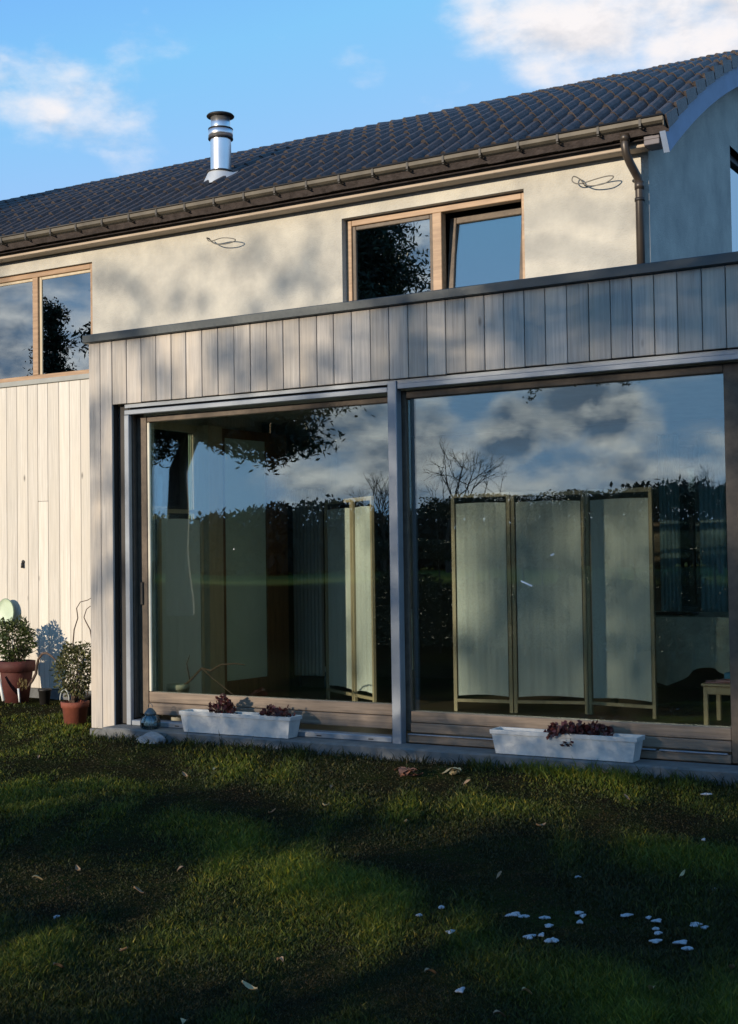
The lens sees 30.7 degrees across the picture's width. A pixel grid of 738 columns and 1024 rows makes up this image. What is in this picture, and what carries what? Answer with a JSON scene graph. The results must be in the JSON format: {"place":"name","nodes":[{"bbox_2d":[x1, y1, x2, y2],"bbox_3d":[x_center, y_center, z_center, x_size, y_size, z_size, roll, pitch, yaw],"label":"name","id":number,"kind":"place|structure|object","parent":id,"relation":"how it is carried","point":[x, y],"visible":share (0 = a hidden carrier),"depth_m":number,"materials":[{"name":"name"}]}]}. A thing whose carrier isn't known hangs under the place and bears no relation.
{"place":"outdoors","nodes":[
{"label":"outdoors","id":0,"kind":"place"},
{"bbox_2d":[0,696,737,1023],"bbox_3d":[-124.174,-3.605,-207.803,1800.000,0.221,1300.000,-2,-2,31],"label":"lawn","id":1,"kind":"structure","parent":0,"point":[156,764],"depth_m":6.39,"materials":[{"name":"green plant"}]},
{"bbox_2d":[0,678,4,700],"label":"white stake","id":2,"kind":"object","parent":1,"relation":"on","point":[2,694],"visible":1,"depth_m":12.83,"materials":[{"name":"paint"}]},
{"bbox_2d":[0,614,36,702],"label":"potted shrub","id":3,"kind":"object","parent":1,"relation":"on","point":[13,669],"visible":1,"depth_m":12.99,"materials":[{"name":"green plant"}]},
{"bbox_2d":[18,652,55,704],"bbox_3d":[-3.141,1.584,12.850,0.504,0.503,0.128,-2,-2,31],"label":"potted plant","id":4,"kind":"object","parent":1,"relation":"on","point":[44,695],"visible":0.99,"depth_m":12.79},
{"bbox_2d":[53,962,64,967],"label":"fallen leaf","id":5,"kind":"object","parent":1,"relation":"on","point":[59,965],"visible":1,"depth_m":4.69,"materials":[{"name":"brown plant"}]},
{"bbox_2d":[48,640,90,725],"bbox_3d":[-2.425,1.431,11.105,0.402,0.755,0.341,-2,-2,31],"label":"potted shrub","id":6,"kind":"object","parent":1,"relation":"on","point":[75,709],"visible":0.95,"depth_m":11.05,"materials":[{"name":"green plant"}]},
{"bbox_2d":[59,689,69,700],"bbox_3d":[-2.500,1.501,11.049,0.112,0.096,0.010,-2,-2,31],"label":"hose loop","id":7,"kind":"object","parent":6,"relation":"in","point":[67,693],"visible":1,"depth_m":11.03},
{"bbox_2d":[72,598,91,715],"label":"curly twigs","id":8,"kind":"object","parent":1,"relation":"on","point":[88,697],"visible":0.45,"depth_m":11.80,"materials":[{"name":"brown wood"}]},
{"bbox_2d":[136,731,165,743],"bbox_3d":[-1.589,1.670,9.797,0.255,0.143,0.141,-2,-2,31],"label":"stone","id":9,"kind":"object","parent":1,"relation":"on","point":[153,737],"visible":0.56,"depth_m":9.74,"materials":[{"name":"grey stone"}]},
{"bbox_2d":[241,980,256,990],"bbox_3d":[-0.396,1.568,4.453,0.059,0.028,0.029,-2,-2,31],"label":"fallen leaf","id":10,"kind":"object","parent":1,"relation":"on","point":[249,986],"visible":1,"depth_m":4.46,"materials":[{"name":"plant"}]},
{"bbox_2d":[0,50,737,785],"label":"house","id":11,"kind":"structure","parent":1,"relation":"on","point":[402,326],"depth_m":11.42,"materials":[{"name":"wood"}]},
{"bbox_2d":[0,598,13,659],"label":"garden ornament","id":12,"kind":"object","parent":11,"relation":"attached to","point":[6,608],"visible":0.8,"depth_m":13.58,"materials":[{"name":"white ceramic"}]},
{"bbox_2d":[0,263,92,387],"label":"window","id":13,"kind":"structure","parent":11,"relation":"in","point":[45,316],"depth_m":13.61,"materials":[{"name":"brown wood"}]},
{"bbox_2d":[140,703,160,729],"bbox_3d":[-1.629,1.520,10.027,0.143,0.187,0.143,1,-2,-37],"label":"glass lantern","id":14,"kind":"object","parent":11,"relation":"on","point":[150,712],"visible":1,"depth_m":10.03,"materials":[{"name":"glass"}]},
{"bbox_2d":[157,508,204,716],"bbox_3d":[-1.549,0.816,11.109,0.024,1.680,0.543,-2,-2,34],"label":"folding screen","id":15,"kind":"object","parent":11,"relation":"on","point":[180,569],"visible":0.77,"depth_m":11.11,"materials":[{"name":"white fabric"}]},
{"bbox_2d":[151,422,224,714],"bbox_3d":[-1.491,0.457,11.310,0.205,2.389,1.698,-2,-2,31],"label":"side window","id":16,"kind":"structure","parent":11,"relation":"in","point":[186,460],"depth_m":11.37,"materials":[{"name":"clear glass"}]},
{"bbox_2d":[166,655,244,720],"bbox_3d":[-1.268,1.369,10.397,0.713,0.521,0.184,-2,-2,31],"label":"indoor pot","id":17,"kind":"object","parent":11,"relation":"on","point":[179,687],"visible":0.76,"depth_m":10.46,"materials":[{"name":"beige ceramic"}]},
{"bbox_2d":[206,237,235,244],"bbox_3d":[-1.371,-2.493,12.337,0.089,0.114,0.416,1,-2,-39],"label":"loose cable","id":18,"kind":"object","parent":11,"relation":"attached to","point":[207,238],"visible":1,"depth_m":12.29,"materials":[{"name":"white plastic"}]},
{"bbox_2d":[179,693,301,738],"bbox_3d":[-0.925,1.442,9.621,0.982,0.290,0.197,-2,-2,31],"label":"flower box","id":19,"kind":"object","parent":11,"relation":"on","point":[272,721],"visible":1,"depth_m":9.55,"materials":[{"name":"plastic"}]},
{"bbox_2d":[222,428,289,696],"bbox_3d":[-1.045,0.479,12.034,0.050,2.400,0.960,-2,-2,35],"label":"interior door","id":20,"kind":"structure","parent":11,"relation":"in","point":[254,464],"depth_m":12.06,"materials":[{"name":"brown wood"}]},
{"bbox_2d":[131,396,392,742],"bbox_3d":[-0.804,0.388,9.780,2.365,2.411,0.204,-2,-2,31],"label":"sliding window","id":21,"kind":"structure","parent":11,"relation":"in","point":[313,711],"depth_m":10.20,"materials":[{"name":"brown wood"}]},
{"bbox_2d":[292,488,326,687],"bbox_3d":[-0.573,0.741,13.061,0.350,1.930,0.100,-2,-2,31],"label":"radiator","id":22,"kind":"object","parent":11,"relation":"on","point":[308,587],"visible":0.93,"depth_m":13.02,"materials":[{"name":"grey metal"}]},
{"bbox_2d":[324,496,376,701],"bbox_3d":[-0.172,0.767,11.590,0.027,1.770,0.984,0,-2,-25],"label":"folding screen","id":23,"kind":"object","parent":11,"relation":"on","point":[350,624],"visible":0.98,"depth_m":11.53,"materials":[{"name":"white fabric"}]},
{"bbox_2d":[346,192,524,300],"bbox_3d":[0.603,-1.968,11.428,1.732,1.215,0.214,-2,-2,31],"label":"window","id":24,"kind":"structure","parent":11,"relation":"in","point":[436,215],"depth_m":11.36,"materials":[{"name":"brown wood"}]},
{"bbox_2d":[520,216,520,245],"bbox_3d":[1.336,-1.945,11.170,0.160,1.120,0.024,-2,-2,31],"label":"net curtain","id":25,"kind":"object","parent":11,"relation":"hanging from","point":[520,230],"depth_m":11.22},
{"bbox_2d":[451,487,657,718],"bbox_3d":[1.464,0.715,10.698,1.663,1.770,0.164,-2,-2,26],"label":"folding screen","id":26,"kind":"object","parent":11,"relation":"on","point":[616,561],"visible":1,"depth_m":10.72,"materials":[{"name":"white fabric"}]},
{"bbox_2d":[489,720,644,762],"bbox_3d":[1.208,1.397,8.317,0.972,0.235,0.236,-2,-2,31],"label":"flower box","id":27,"kind":"object","parent":11,"relation":"on","point":[587,741],"visible":1,"depth_m":8.25,"materials":[{"name":"plastic"}]},
{"bbox_2d":[401,362,737,763],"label":"fixed window","id":28,"kind":"structure","parent":11,"relation":"in","point":[689,737],"depth_m":8.40,"materials":[{"name":"brown wood"}]},
{"bbox_2d":[571,175,613,186],"bbox_3d":[1.771,-2.586,10.504,0.362,0.114,0.130,-2,-2,35],"label":"loose cable","id":29,"kind":"object","parent":11,"relation":"attached to","point":[585,185],"visible":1,"depth_m":10.46,"materials":[{"name":"plastic"}]},
{"bbox_2d":[610,698,618,702],"bbox_3d":[2.990,1.231,11.234,1.850,0.730,0.900,-2,-2,31],"label":"draped table","id":30,"kind":"object","parent":11,"relation":"on","point":[614,700],"visible":0.09,"depth_m":11.31,"materials":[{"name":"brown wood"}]},
{"bbox_2d":[650,611,729,684],"bbox_3d":[2.981,1.134,11.211,1.903,0.558,0.974,-2,-2,31],"label":"tablecloth","id":31,"kind":"object","parent":30,"relation":"on","point":[686,645],"visible":0.6,"depth_m":10.93,"materials":[{"name":"fabric"}]},
{"bbox_2d":[658,434,681,610],"bbox_3d":[2.800,0.121,12.540,0.190,1.680,0.030,-2,-2,31],"label":"curtain","id":32,"kind":"object","parent":11,"relation":"hanging from","point":[669,520],"visible":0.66,"depth_m":12.54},
{"bbox_2d":[678,437,728,611],"bbox_3d":[3.312,0.119,12.421,1.250,1.620,0.080,-2,-2,31],"label":"rear window","id":33,"kind":"structure","parent":11,"relation":"in","point":[687,442],"depth_m":12.53,"materials":[{"name":"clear glass"}]},
{"bbox_2d":[697,432,727,611],"bbox_3d":[3.148,0.109,12.332,0.240,1.680,0.030,-2,-2,31],"label":"curtain","id":34,"kind":"object","parent":11,"relation":"hanging from","point":[712,523],"visible":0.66,"depth_m":12.33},
{"bbox_2d":[701,679,730,724],"bbox_3d":[2.760,1.401,9.853,0.540,0.305,0.400,-2,-2,31],"label":"side table","id":35,"kind":"object","parent":11,"relation":"on","point":[718,690],"visible":0.77,"depth_m":9.82,"materials":[{"name":"brown wood"}]},
{"bbox_2d":[706,679,729,682],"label":"magazines","id":36,"kind":"object","parent":35,"relation":"on","point":[719,681],"visible":0.64,"depth_m":9.82,"materials":[{"name":"pink paper"}]},
{"bbox_2d":[724,671,729,678],"bbox_3d":[2.703,1.190,9.799,0.190,0.044,0.160,-2,-2,31],"label":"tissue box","id":37,"kind":"object","parent":36,"relation":"on","point":[726,675],"visible":0.5,"depth_m":9.77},
{"bbox_2d":[730,155,737,251],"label":"window","id":38,"kind":"structure","parent":11,"relation":"in","point":[733,162],"depth_m":12.72,"materials":[{"name":"glass"}]},
{"bbox_2d":[394,767,422,776],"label":"dead leaves","id":39,"kind":"object","parent":1,"relation":"on","point":[404,771],"visible":1,"depth_m":8.21,"materials":[{"name":"brown plant"}]},
{"bbox_2d":[424,968,436,973],"bbox_3d":[0.206,1.540,4.505,0.027,0.028,0.052,-2,-2,31],"label":"fallen leaf","id":40,"kind":"object","parent":1,"relation":"on","point":[431,970],"visible":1,"depth_m":4.50,"materials":[{"name":"brown plant"}]},
{"bbox_2d":[442,767,460,774],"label":"dead leaves","id":41,"kind":"object","parent":1,"relation":"on","point":[451,772],"visible":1,"depth_m":8.24,"materials":[{"name":"beige plant"}]},
{"bbox_2d":[455,987,464,992],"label":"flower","id":42,"kind":"object","parent":1,"relation":"on","point":[460,990],"visible":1,"depth_m":4.39,"materials":[{"name":"white plant"}]},
{"bbox_2d":[493,1010,505,1016],"bbox_3d":[0.396,1.526,4.085,0.041,0.026,0.020,0,-2,-23],"label":"fallen leaf","id":43,"kind":"object","parent":1,"relation":"on","point":[497,1011],"visible":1,"depth_m":4.08,"materials":[{"name":"plant"}]},
{"bbox_2d":[505,912,520,916],"bbox_3d":[0.558,1.568,5.243,0.074,0.012,0.056,0,-2,-10],"label":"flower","id":44,"kind":"object","parent":1,"relation":"on","point":[512,914],"visible":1,"depth_m":5.22,"materials":[{"name":"white plant"}]},
{"bbox_2d":[523,934,535,939],"bbox_3d":[0.598,1.562,4.949,0.061,0.014,0.048,0,-2,-25],"label":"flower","id":45,"kind":"object","parent":1,"relation":"on","point":[529,936],"visible":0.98,"depth_m":4.94,"materials":[{"name":"white plant"}]},
{"bbox_2d":[539,916,550,918],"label":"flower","id":46,"kind":"object","parent":1,"relation":"on","point":[544,917],"visible":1,"depth_m":5.17,"materials":[{"name":"white plant"}]},
{"bbox_2d":[544,923,553,927],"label":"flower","id":47,"kind":"object","parent":1,"relation":"on","point":[548,925],"visible":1,"depth_m":5.04,"materials":[{"name":"white plant"}]},
{"bbox_2d":[544,937,558,942],"bbox_3d":[0.662,1.555,4.889,0.056,0.014,0.067,-1,-2,0],"label":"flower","id":48,"kind":"object","parent":1,"relation":"on","point":[552,940],"visible":1,"depth_m":4.87,"materials":[{"name":"white plant"}]},
{"bbox_2d":[575,911,583,914],"bbox_3d":[0.810,1.552,5.211,0.032,0.013,0.040,-2,-2,34],"label":"petal","id":49,"kind":"object","parent":1,"relation":"on","point":[578,912],"visible":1,"depth_m":5.20,"materials":[{"name":"white plant"}]},
{"bbox_2d":[620,913,632,916],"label":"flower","id":50,"kind":"object","parent":1,"relation":"on","point":[626,915],"visible":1,"depth_m":5.20,"materials":[{"name":"white plant"}]},
{"bbox_2d":[649,939,661,943],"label":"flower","id":51,"kind":"object","parent":1,"relation":"on","point":[655,941],"visible":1,"depth_m":4.85,"materials":[{"name":"white plant"}]},
{"bbox_2d":[651,918,661,922],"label":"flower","id":52,"kind":"object","parent":1,"relation":"on","point":[658,920],"visible":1,"depth_m":5.12,"materials":[{"name":"white plant"}]},
{"bbox_2d":[672,940,686,944],"bbox_3d":[1.122,1.552,4.856,0.058,0.012,0.046,-1,-2,9],"label":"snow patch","id":53,"kind":"object","parent":1,"relation":"on","point":[683,942],"visible":1,"depth_m":4.84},
{"bbox_2d":[681,946,693,950],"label":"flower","id":54,"kind":"object","parent":1,"relation":"on","point":[685,948],"visible":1,"depth_m":4.78,"materials":[{"name":"white plant"}]},
{"bbox_2d":[690,922,702,926],"bbox_3d":[1.234,1.563,5.098,0.045,0.013,0.062,-2,-3,42],"label":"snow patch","id":55,"kind":"object","parent":1,"relation":"on","point":[695,924],"visible":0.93,"depth_m":5.09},
{"bbox_2d":[0,0,737,200],"label":"sky","id":56,"kind":"structure","parent":0,"point":[91,90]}
]}

